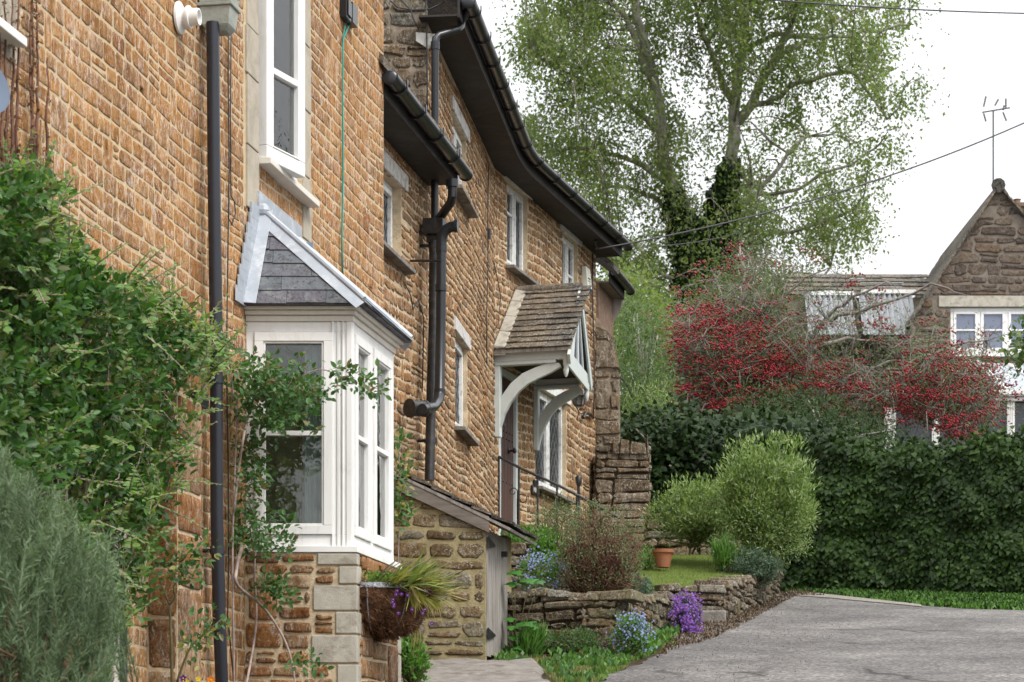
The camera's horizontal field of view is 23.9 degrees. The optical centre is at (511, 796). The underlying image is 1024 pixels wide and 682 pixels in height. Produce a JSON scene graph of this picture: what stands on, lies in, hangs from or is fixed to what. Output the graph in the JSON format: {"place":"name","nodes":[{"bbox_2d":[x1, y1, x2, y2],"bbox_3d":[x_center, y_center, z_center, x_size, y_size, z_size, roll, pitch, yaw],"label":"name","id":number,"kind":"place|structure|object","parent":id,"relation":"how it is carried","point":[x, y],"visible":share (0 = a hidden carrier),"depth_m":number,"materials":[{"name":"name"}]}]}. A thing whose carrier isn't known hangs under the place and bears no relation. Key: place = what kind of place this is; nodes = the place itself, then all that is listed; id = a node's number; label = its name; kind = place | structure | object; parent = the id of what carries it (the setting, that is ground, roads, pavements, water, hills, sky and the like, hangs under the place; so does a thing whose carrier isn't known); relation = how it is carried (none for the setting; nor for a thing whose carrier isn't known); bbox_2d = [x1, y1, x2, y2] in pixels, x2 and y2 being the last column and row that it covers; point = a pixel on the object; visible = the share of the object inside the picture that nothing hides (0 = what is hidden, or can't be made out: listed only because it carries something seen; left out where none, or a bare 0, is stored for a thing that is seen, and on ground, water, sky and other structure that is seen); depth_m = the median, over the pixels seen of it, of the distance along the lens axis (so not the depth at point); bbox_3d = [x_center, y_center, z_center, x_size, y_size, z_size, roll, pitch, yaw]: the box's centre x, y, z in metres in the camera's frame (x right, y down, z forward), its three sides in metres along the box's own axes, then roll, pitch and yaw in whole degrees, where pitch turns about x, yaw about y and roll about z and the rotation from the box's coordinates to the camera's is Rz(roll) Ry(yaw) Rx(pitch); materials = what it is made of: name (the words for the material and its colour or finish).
{"place":"outdoors","nodes":[
{"label":"outdoors","id":0,"kind":"place"},
{"bbox_2d":[401,658,549,681],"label":"stone path","id":1,"kind":"structure","parent":0,"point":[479,670],"depth_m":17.10,"materials":[{"name":"beige stone"}]},
{"bbox_2d":[399,633,432,681],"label":"leafy weeds","id":2,"kind":"object","parent":1,"relation":"on","point":[407,672],"visible":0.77,"depth_m":15.53,"materials":[{"name":"green plant"}]},
{"bbox_2d":[409,626,420,675],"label":"bamboo canes","id":3,"kind":"object","parent":2,"relation":"on","point":[414,646],"visible":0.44,"depth_m":15.55,"materials":[{"name":"plant"}]},
{"bbox_2d":[511,545,637,592],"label":"garden soil","id":4,"kind":"structure","parent":0,"point":[516,590],"depth_m":21.12,"materials":[{"name":"brown soil"}]},
{"bbox_2d":[500,523,566,570],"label":"leafy weeds","id":5,"kind":"object","parent":4,"relation":"on","point":[542,543],"visible":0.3,"depth_m":21.29,"materials":[{"name":"green plant"}]},
{"bbox_2d":[511,541,567,592],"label":"forget me nots","id":6,"kind":"object","parent":4,"relation":"on","point":[532,560],"visible":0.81,"depth_m":20.04,"materials":[{"name":"blue plant"}]},
{"bbox_2d":[526,491,591,561],"bbox_3d":[0.400,-2.389,21.597,0.630,0.702,0.570,0,0,-30],"label":"thin shrub","id":7,"kind":"object","parent":4,"relation":"on","point":[554,524],"visible":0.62,"depth_m":21.55,"materials":[{"name":"green plant"}]},
{"bbox_2d":[549,496,651,606],"bbox_3d":[0.734,-1.931,19.997,0.862,1.127,0.830,0,0,0],"label":"twiggy shrub","id":8,"kind":"object","parent":4,"relation":"on","point":[598,574],"visible":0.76,"depth_m":19.86,"materials":[{"name":"brown plant"}]},
{"bbox_2d":[630,573,654,593],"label":"grey shrub","id":9,"kind":"object","parent":4,"relation":"on","point":[647,589],"visible":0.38,"depth_m":21.40,"materials":[{"name":"green plant"}]},
{"bbox_2d":[627,552,748,590],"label":"lawn","id":10,"kind":"structure","parent":0,"point":[680,578],"depth_m":25.37,"materials":[{"name":"green plant"}]},
{"bbox_2d":[633,545,655,569],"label":"pot weeds","id":11,"kind":"object","parent":10,"relation":"on","point":[647,561],"visible":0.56,"depth_m":25.52,"materials":[{"name":"green plant"}]},
{"bbox_2d":[652,549,673,567],"bbox_3d":[1.587,-2.495,25.400,0.240,0.185,0.240,0,0,0],"label":"plant pot","id":12,"kind":"object","parent":10,"relation":"on","point":[662,557],"visible":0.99,"depth_m":25.33,"materials":[{"name":"ceramic"}]},
{"bbox_2d":[638,471,744,556],"bbox_3d":[2.015,-3.062,26.193,1.113,0.962,1.128,0,0,43],"label":"bush","id":13,"kind":"object","parent":10,"relation":"on","point":[699,531],"visible":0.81,"depth_m":26.07,"materials":[{"name":"green plant"}]},
{"bbox_2d":[644,513,741,554],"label":"back garden wall","id":14,"kind":"structure","parent":10,"relation":"on","point":[658,543],"depth_m":27.38,"materials":[{"name":"stone"}]},
{"bbox_2d":[708,534,739,572],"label":"grass clump","id":15,"kind":"object","parent":10,"relation":"on","point":[722,547],"visible":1,"depth_m":25.14,"materials":[{"name":"green plant"}]},
{"bbox_2d":[715,546,787,587],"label":"grey shrub","id":16,"kind":"object","parent":10,"relation":"on","point":[772,566],"visible":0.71,"depth_m":25.10,"materials":[{"name":"green plant"}]},
{"bbox_2d":[703,428,824,568],"bbox_3d":[2.660,-3.113,25.598,1.366,1.538,1.246,0,0,0],"label":"round bush","id":17,"kind":"object","parent":10,"relation":"on","point":[778,490],"visible":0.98,"depth_m":25.31,"materials":[{"name":"green plant"}]},
{"bbox_2d":[401,552,1005,681],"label":"ground","id":18,"kind":"structure","parent":0,"point":[632,663],"depth_m":18.73,"materials":[{"name":"brown soil"}]},
{"bbox_2d":[0,439,139,681],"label":"rosemary bush","id":19,"kind":"object","parent":18,"relation":"on","point":[46,583],"visible":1,"depth_m":8.06,"materials":[{"name":"green plant"}]},
{"bbox_2d":[145,529,230,681],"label":"rose bush","id":20,"kind":"object","parent":18,"relation":"on","point":[185,565],"visible":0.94,"depth_m":12.11,"materials":[{"name":"green plant"}]},
{"bbox_2d":[180,675,214,681],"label":"pansy trough","id":21,"kind":"object","parent":18,"relation":"on","point":[198,678],"visible":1,"depth_m":11.95,"materials":[{"name":"ceramic"}]},
{"bbox_2d":[0,0,412,681],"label":"stone house","id":22,"kind":"structure","parent":18,"relation":"on","point":[232,150],"depth_m":14.04,"materials":[{"name":"brown stone"}]},
{"bbox_2d":[0,70,9,111],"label":"satellite dish","id":23,"kind":"object","parent":22,"relation":"attached to","point":[4,95],"visible":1,"depth_m":9.60,"materials":[{"name":"grey metal"}]},
{"bbox_2d":[0,0,53,194],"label":"dry vine","id":24,"kind":"object","parent":22,"relation":"attached to","point":[15,129],"visible":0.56,"depth_m":10.69,"materials":[{"name":"brown plant"}]},
{"bbox_2d":[0,130,251,635],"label":"climbing honeysuckle","id":25,"kind":"object","parent":22,"relation":"attached to","point":[52,277],"visible":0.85,"depth_m":10.64,"materials":[{"name":"green plant"}]},
{"bbox_2d":[258,0,304,180],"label":"window","id":26,"kind":"structure","parent":22,"relation":"in","point":[281,35],"depth_m":14.57,"materials":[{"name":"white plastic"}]},
{"bbox_2d":[223,343,396,681],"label":"climbing rose","id":27,"kind":"object","parent":22,"relation":"attached to","point":[272,387],"visible":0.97,"depth_m":13.54,"materials":[{"name":"green plant"}]},
{"bbox_2d":[235,191,412,568],"bbox_3d":[-1.110,-2.493,14.574,0.767,2.153,1.647,0,0,11],"label":"bay window","id":28,"kind":"structure","parent":22,"relation":"in","point":[291,297],"depth_m":14.08,"materials":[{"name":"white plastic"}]},
{"bbox_2d":[359,543,469,645],"bbox_3d":[-0.570,-1.184,14.425,0.604,0.576,0.930,0,0,11],"label":"hanging basket","id":29,"kind":"object","parent":22,"relation":"attached to","point":[399,603],"depth_m":14.19,"materials":[{"name":"plant"}]},
{"bbox_2d":[394,427,422,562],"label":"climbing rose","id":30,"kind":"object","parent":18,"relation":"on","point":[401,511],"visible":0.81,"depth_m":15.63,"materials":[{"name":"green plant"}]},
{"bbox_2d":[378,52,472,480],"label":"link cottage","id":31,"kind":"structure","parent":18,"relation":"on","point":[421,151],"depth_m":19.33,"materials":[{"name":"brown stone"}]},
{"bbox_2d":[384,180,391,246],"bbox_3d":[-1.068,-4.499,18.606,0.082,0.612,1.028,0,0,11],"label":"window","id":32,"kind":"structure","parent":31,"relation":"in","point":[387,188],"depth_m":19.02,"materials":[{"name":"white paint"}]},
{"bbox_2d":[393,470,538,659],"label":"outhouse","id":33,"kind":"structure","parent":18,"relation":"on","point":[456,532],"depth_m":18.40,"materials":[{"name":"stone"}]},
{"bbox_2d":[486,530,507,656],"bbox_3d":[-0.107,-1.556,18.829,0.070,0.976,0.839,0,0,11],"label":"plank door","id":34,"kind":"structure","parent":33,"relation":"in","point":[496,545],"depth_m":18.79,"materials":[{"name":"grey wood"}]},
{"bbox_2d":[384,0,632,544],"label":"curved cottage","id":35,"kind":"structure","parent":18,"relation":"on","point":[523,212],"depth_m":23.92,"materials":[{"name":"brown stone"}]},
{"bbox_2d":[452,125,461,183],"bbox_3d":[-0.552,-5.753,21.933,0.082,0.642,0.924,0,0,6],"label":"window","id":36,"kind":"structure","parent":35,"relation":"in","point":[456,140],"depth_m":22.13,"materials":[{"name":"white paint"}]},
{"bbox_2d":[455,340,462,425],"bbox_3d":[-0.537,-3.738,22.066,0.082,0.840,0.818,0,0,6],"label":"window","id":37,"kind":"structure","parent":35,"relation":"in","point":[459,355],"depth_m":22.36,"materials":[{"name":"white paint"}]},
{"bbox_2d":[501,376,516,534],"bbox_3d":[-0.041,-3.215,25.050,0.125,2.230,0.545,0,0,16],"label":"door","id":38,"kind":"structure","parent":35,"relation":"in","point":[507,450],"depth_m":25.12,"materials":[{"name":"brown wood"}]},
{"bbox_2d":[507,185,522,269],"bbox_3d":[-0.016,-5.939,25.408,0.082,0.875,0.768,0,0,16],"label":"window","id":39,"kind":"structure","parent":35,"relation":"in","point":[514,200],"depth_m":25.42,"materials":[{"name":"white paint"}]},
{"bbox_2d":[531,480,540,496],"bbox_3d":[0.260,-3.316,26.014,0.029,0.160,0.337,0,0,16],"label":"house sign","id":40,"kind":"object","parent":35,"relation":"attached to","point":[533,489],"visible":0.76,"depth_m":25.94,"materials":[{"name":"plastic"}]},
{"bbox_2d":[493,282,592,450],"bbox_3d":[0.419,-4.493,25.183,0.845,1.694,1.805,0,0,16],"label":"porch canopy","id":41,"kind":"object","parent":35,"relation":"attached to","point":[542,340],"visible":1,"depth_m":24.76,"materials":[{"name":"grey paint"}]},
{"bbox_2d":[535,392,561,493],"bbox_3d":[0.359,-3.886,26.684,0.082,1.071,1.270,0,0,16],"label":"window","id":42,"kind":"structure","parent":35,"relation":"in","point":[548,461],"depth_m":26.89,"materials":[{"name":"white paint"}]},
{"bbox_2d":[562,236,573,282],"bbox_3d":[0.585,-5.968,27.452,0.082,0.722,0.672,0,0,16],"label":"window","id":43,"kind":"structure","parent":35,"relation":"in","point":[567,248],"depth_m":27.47,"materials":[{"name":"white paint"}]},
{"bbox_2d":[572,391,591,419],"bbox_3d":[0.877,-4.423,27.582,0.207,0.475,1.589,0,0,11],"label":"wall lantern","id":44,"kind":"object","parent":35,"relation":"attached to","point":[578,400],"depth_m":26.87,"materials":[{"name":"black metal"}]},
{"bbox_2d":[581,266,591,295],"bbox_3d":[0.865,-5.957,28.002,0.080,0.323,0.200,0,0,16],"label":"alarm box","id":45,"kind":"object","parent":35,"relation":"attached to","point":[586,278],"visible":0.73,"depth_m":27.91,"materials":[{"name":"beige plastic"}]},
{"bbox_2d":[600,230,744,247],"bbox_3d":[3.140,-9.281,39.891,0.012,5.968,24.590,0,0,10],"label":"overhead cable","id":46,"kind":"object","parent":35,"relation":"attached to","point":[684,243],"visible":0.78,"depth_m":36.86,"materials":[{"name":"rubber"}]},
{"bbox_2d":[598,122,1023,249],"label":"overhead cable","id":47,"kind":"object","parent":35,"relation":"attached to","point":[811,199],"visible":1,"depth_m":30.13,"materials":[{"name":"rubber"}]},
{"bbox_2d":[511,542,529,588],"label":"garden wall","id":48,"kind":"structure","parent":18,"relation":"on","point":[517,549],"depth_m":20.58,"materials":[{"name":"stone"}]},
{"bbox_2d":[503,571,544,654],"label":"broad leaved plant","id":49,"kind":"object","parent":18,"relation":"on","point":[513,619],"visible":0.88,"depth_m":18.94,"materials":[{"name":"green plant"}]},
{"bbox_2d":[508,619,552,656],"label":"grass clump","id":50,"kind":"object","parent":18,"relation":"on","point":[530,640],"visible":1,"depth_m":18.84,"materials":[{"name":"green plant"}]},
{"bbox_2d":[493,649,630,681],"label":"broad weeds","id":51,"kind":"object","parent":18,"relation":"on","point":[567,661],"visible":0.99,"depth_m":17.75,"materials":[{"name":"green plant"}]},
{"bbox_2d":[497,655,631,681],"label":"verge grass","id":52,"kind":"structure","parent":18,"relation":"on","point":[551,674],"depth_m":17.46,"materials":[{"name":"green plant"}]},
{"bbox_2d":[507,588,643,655],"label":"garden wall","id":53,"kind":"structure","parent":18,"relation":"on","point":[558,610],"depth_m":19.13,"materials":[{"name":"stone"}]},
{"bbox_2d":[540,624,610,653],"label":"fern clump","id":54,"kind":"object","parent":18,"relation":"on","point":[566,642],"visible":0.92,"depth_m":18.87,"materials":[{"name":"green plant"}]},
{"bbox_2d":[575,475,581,537],"bbox_3d":[0.724,-2.982,26.300,0.066,1.012,0.066,0,0,-23],"label":"iron post","id":55,"kind":"object","parent":18,"relation":"on","point":[578,479],"visible":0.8,"depth_m":26.28,"materials":[{"name":"black metal"}]},
{"bbox_2d":[503,623,681,656],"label":"wall foot weeds","id":56,"kind":"object","parent":18,"relation":"on","point":[662,635],"depth_m":19.06,"materials":[{"name":"green plant"}]},
{"bbox_2d":[596,257,634,337],"bbox_3d":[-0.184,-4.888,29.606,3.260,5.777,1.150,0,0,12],"label":"brick cottage","id":57,"kind":"structure","parent":18,"relation":"on","point":[609,296],"depth_m":29.20,"materials":[{"name":"brown brick"}]},
{"bbox_2d":[592,435,651,553],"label":"stone pier","id":58,"kind":"structure","parent":18,"relation":"on","point":[621,473],"depth_m":28.18,"materials":[{"name":"stone"}]},
{"bbox_2d":[580,590,674,654],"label":"garden wall","id":59,"kind":"structure","parent":18,"relation":"on","point":[656,605],"depth_m":19.52,"materials":[{"name":"stone"}]},
{"bbox_2d":[667,587,703,633],"bbox_3d":[1.533,-1.565,21.467,0.400,0.582,0.416,0,0,0],"label":"purple aubretia","id":60,"kind":"object","parent":59,"relation":"on","point":[681,610],"visible":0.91,"depth_m":21.38,"materials":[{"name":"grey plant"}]},
{"bbox_2d":[605,607,657,655],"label":"forget me nots","id":61,"kind":"object","parent":18,"relation":"on","point":[638,639],"visible":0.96,"depth_m":18.66,"materials":[{"name":"blue plant"}]},
{"bbox_2d":[597,635,676,680],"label":"verge weeds","id":62,"kind":"object","parent":18,"relation":"on","point":[602,676],"visible":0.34,"depth_m":18.18,"materials":[{"name":"green plant"}]},
{"bbox_2d":[596,254,686,435],"bbox_3d":[2.311,-6.888,39.974,2.467,4.372,3.645,0,0,0],"label":"background tree","id":63,"kind":"object","parent":18,"relation":"on","point":[652,290],"visible":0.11,"depth_m":39.33,"materials":[{"name":"green plant"}]},
{"bbox_2d":[620,375,679,445],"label":"pale shrub","id":64,"kind":"object","parent":18,"relation":"on","point":[643,401],"visible":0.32,"depth_m":29.48,"materials":[{"name":"green plant"}]},
{"bbox_2d":[613,279,687,437],"bbox_3d":[1.759,-5.764,32.507,1.310,2.743,3.549,0,0,0],"label":"background shrub","id":65,"kind":"object","parent":18,"relation":"on","point":[642,368],"visible":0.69,"depth_m":31.92,"materials":[{"name":"green plant"}]},
{"bbox_2d":[620,392,746,515],"bbox_3d":[2.023,-4.043,29.298,1.858,1.758,1.961,0,0,0],"label":"background shrub","id":66,"kind":"object","parent":18,"relation":"on","point":[688,425],"visible":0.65,"depth_m":28.81,"materials":[{"name":"green plant"}]},
{"bbox_2d":[653,583,725,622],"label":"garden wall","id":67,"kind":"structure","parent":18,"relation":"on","point":[709,596],"depth_m":22.94,"materials":[{"name":"stone"}]},
{"bbox_2d":[488,0,949,338],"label":"birch tree","id":68,"kind":"object","parent":18,"relation":"on","point":[726,201],"visible":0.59,"depth_m":48.99,"materials":[{"name":"green plant"}]},
{"bbox_2d":[693,570,783,618],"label":"garden wall","id":69,"kind":"structure","parent":18,"relation":"on","point":[744,592],"depth_m":24.21,"materials":[{"name":"stone"}]},
{"bbox_2d":[640,404,845,560],"bbox_3d":[2.851,-3.903,30.258,2.976,2.227,3.063,0,0,0],"label":"ivy thicket","id":70,"kind":"object","parent":18,"relation":"on","point":[779,420],"visible":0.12,"depth_m":29.24,"materials":[{"name":"green plant"}]},
{"bbox_2d":[671,313,821,408],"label":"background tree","id":71,"kind":"object","parent":18,"relation":"on","point":[790,343],"depth_m":42.45,"materials":[{"name":"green plant"}]},
{"bbox_2d":[723,373,920,454],"bbox_3d":[4.155,-4.855,32.529,2.940,1.863,3.512,0,0,0],"label":"ivy thicket","id":72,"kind":"object","parent":18,"relation":"on","point":[839,422],"visible":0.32,"depth_m":31.83,"materials":[{"name":"green plant"}]},
{"bbox_2d":[634,228,1023,447],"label":"berry tree","id":73,"kind":"object","parent":18,"relation":"on","point":[715,360],"visible":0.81,"depth_m":35.28,"materials":[{"name":"red plant"}]},
{"bbox_2d":[775,274,929,447],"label":"roofed wing","id":74,"kind":"structure","parent":18,"relation":"on","point":[911,283],"depth_m":45.51,"materials":[{"name":"white paint"}]},
{"bbox_2d":[778,586,1023,609],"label":"ground cover","id":75,"kind":"object","parent":18,"relation":"on","point":[988,600],"visible":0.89,"depth_m":26.68,"materials":[{"name":"green plant"}]},
{"bbox_2d":[779,419,1023,593],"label":"ivy hedge","id":76,"kind":"object","parent":18,"relation":"on","point":[920,515],"visible":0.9,"depth_m":28.12,"materials":[{"name":"plant"}]},
{"bbox_2d":[884,359,1023,450],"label":"conservatory","id":77,"kind":"object","parent":18,"relation":"on","point":[1014,420],"visible":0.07,"depth_m":40.51,"materials":[{"name":"white plastic"}]},
{"bbox_2d":[905,178,1023,386],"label":"gabled house","id":78,"kind":"structure","parent":18,"relation":"on","point":[980,263],"depth_m":43.99,"materials":[{"name":"brown stone"}]},
{"bbox_2d":[951,308,1023,352],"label":"window","id":79,"kind":"structure","parent":78,"relation":"in","point":[965,315],"depth_m":44.05,"materials":[{"name":"white plastic"}]},
{"bbox_2d":[982,96,1009,180],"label":"tv aerial","id":80,"kind":"object","parent":78,"relation":"attached to","point":[1003,108],"visible":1,"depth_m":44.29,"materials":[{"name":"grey metal"}]},
{"bbox_2d":[476,0,1023,392],"label":"sky","id":81,"kind":"structure","parent":0,"point":[982,55],"materials":[{"name":"white"}]},
{"bbox_2d":[602,591,1023,681],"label":"lane","id":82,"kind":"structure","parent":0,"point":[869,641],"depth_m":19.59,"materials":[{"name":"grey asphalt"}]},
{"bbox_2d":[700,610,725,623],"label":"stone block","id":83,"kind":"structure","parent":82,"relation":"on","point":[715,615],"depth_m":22.84,"materials":[{"name":"beige stone"}]},
{"bbox_2d":[656,589,823,657],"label":"fallen leaves","id":84,"kind":"object","parent":82,"relation":"on","point":[734,620],"visible":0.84,"depth_m":22.35,"materials":[{"name":"brown plant"}]},
{"bbox_2d":[669,599,839,681],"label":"scattered leaves","id":85,"kind":"object","parent":82,"relation":"on","point":[756,643],"visible":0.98,"depth_m":19.55,"materials":[{"name":"brown plant"}]},
{"bbox_2d":[794,592,921,605],"bbox_3d":[3.734,-2.190,26.764,0.481,0.415,3.186,0,0,-21],"label":"lane edge","id":86,"kind":"object","parent":82,"relation":"on","point":[856,598],"visible":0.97,"depth_m":26.78,"materials":[{"name":"concrete"}]},
{"bbox_2d":[769,0,1023,13],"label":"overhead cable","id":87,"kind":"object","parent":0,"point":[896,8],"visible":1,"depth_m":26.23,"materials":[{"name":"rubber"}]},
{"bbox_2d":[994,305,1023,376],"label":"leafy branch","id":88,"kind":"object","parent":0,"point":[1017,345],"visible":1,"depth_m":22.45,"materials":[{"name":"green plant"}]},
{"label":"door steps","id":89,"kind":"object","parent":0,"visible":0},
{"bbox_2d":[498,456,620,540],"bbox_3d":[0.480,-2.821,24.521,1.305,1.322,0.028,0,0,16],"label":"railing","id":90,"kind":"object","parent":89,"relation":"on","point":[557,485],"visible":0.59,"depth_m":24.60,"materials":[{"name":"black metal"}]}
]}

